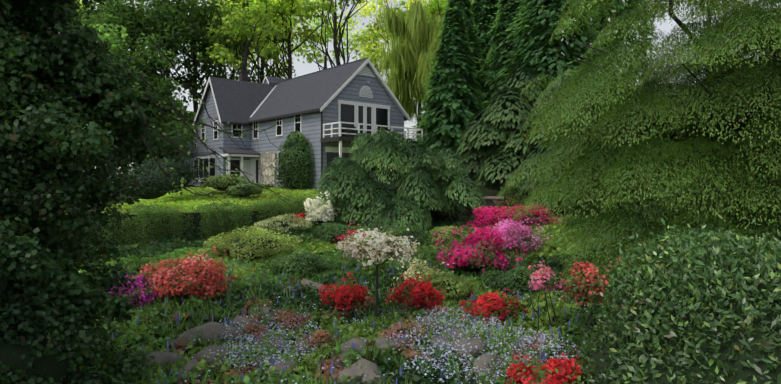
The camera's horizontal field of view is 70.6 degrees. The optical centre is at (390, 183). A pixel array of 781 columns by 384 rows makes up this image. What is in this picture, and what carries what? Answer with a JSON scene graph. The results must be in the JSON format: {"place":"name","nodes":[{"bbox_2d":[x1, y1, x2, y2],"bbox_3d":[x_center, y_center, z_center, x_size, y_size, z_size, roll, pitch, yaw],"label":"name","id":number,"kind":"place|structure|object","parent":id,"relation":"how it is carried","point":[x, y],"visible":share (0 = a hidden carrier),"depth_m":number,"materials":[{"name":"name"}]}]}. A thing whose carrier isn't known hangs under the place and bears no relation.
{"place":"outdoors","nodes":[
{"label":"outdoors","id":0,"kind":"place"},
{"bbox_2d":[63,167,780,383],"bbox_3d":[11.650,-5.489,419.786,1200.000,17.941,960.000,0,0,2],"label":"garden ground","id":1,"kind":"structure","parent":0,"point":[486,191],"depth_m":12.90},
{"bbox_2d":[47,209,304,247],"bbox_3d":[-7.851,1.992,21.679,10.841,1.704,0.817,0,0,-36],"label":"hedge","id":2,"kind":"object","parent":1,"relation":"on","point":[195,220],"visible":0.14,"depth_m":21.20,"materials":[{"name":"green plant"}]},
{"bbox_2d":[181,57,422,189],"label":"house","id":3,"kind":"structure","parent":1,"relation":"on","point":[329,114],"depth_m":44.33,"materials":[{"name":"grey wood"}]},
{"bbox_2d":[145,279,556,383],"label":"garden rocks","id":4,"kind":"object","parent":1,"relation":"on","point":[211,331],"visible":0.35,"depth_m":8.90,"materials":[{"name":"grey stone"}]},
{"bbox_2d":[100,190,619,383],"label":"blossom","id":5,"kind":"object","parent":1,"relation":"on","point":[486,233],"visible":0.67,"depth_m":11.25,"materials":[{"name":"multicoloured plant"}]},
{"bbox_2d":[0,0,780,383],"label":"garden foliage","id":6,"kind":"object","parent":1,"relation":"on","point":[54,280],"visible":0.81,"depth_m":10.46,"materials":[{"name":"green plant"}]},
{"bbox_2d":[0,0,780,383],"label":"shrub","id":7,"kind":"object","parent":1,"relation":"on","point":[56,370],"visible":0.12,"depth_m":6.51,"materials":[{"name":"green plant"}]},
{"bbox_2d":[0,0,780,338],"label":"tree branches","id":8,"kind":"object","parent":1,"relation":"on","point":[246,54],"visible":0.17,"depth_m":55.77,"materials":[{"name":"brown plant"}]},
{"bbox_2d":[109,67,697,232],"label":"shrubs","id":9,"kind":"object","parent":1,"relation":"on","point":[482,158],"visible":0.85,"depth_m":25.21,"materials":[{"name":"green plant"}]},
{"bbox_2d":[57,0,751,171],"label":"woodland foliage","id":10,"kind":"object","parent":1,"relation":"on","point":[445,68],"visible":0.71,"depth_m":54.45,"materials":[{"name":"green plant"}]},
{"bbox_2d":[437,196,503,220],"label":"retaining wall","id":11,"kind":"structure","parent":1,"relation":"on","point":[489,202],"depth_m":25.33,"materials":[{"name":"stone"}]},
{"bbox_2d":[561,212,780,383],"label":"bush","id":12,"kind":"object","parent":1,"relation":"on","point":[636,277],"visible":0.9,"depth_m":6.26,"materials":[{"name":"green plant"}]},
{"bbox_2d":[81,0,780,172],"label":"sky","id":13,"kind":"structure","parent":0,"point":[301,68],"materials":[{"name":"white"}]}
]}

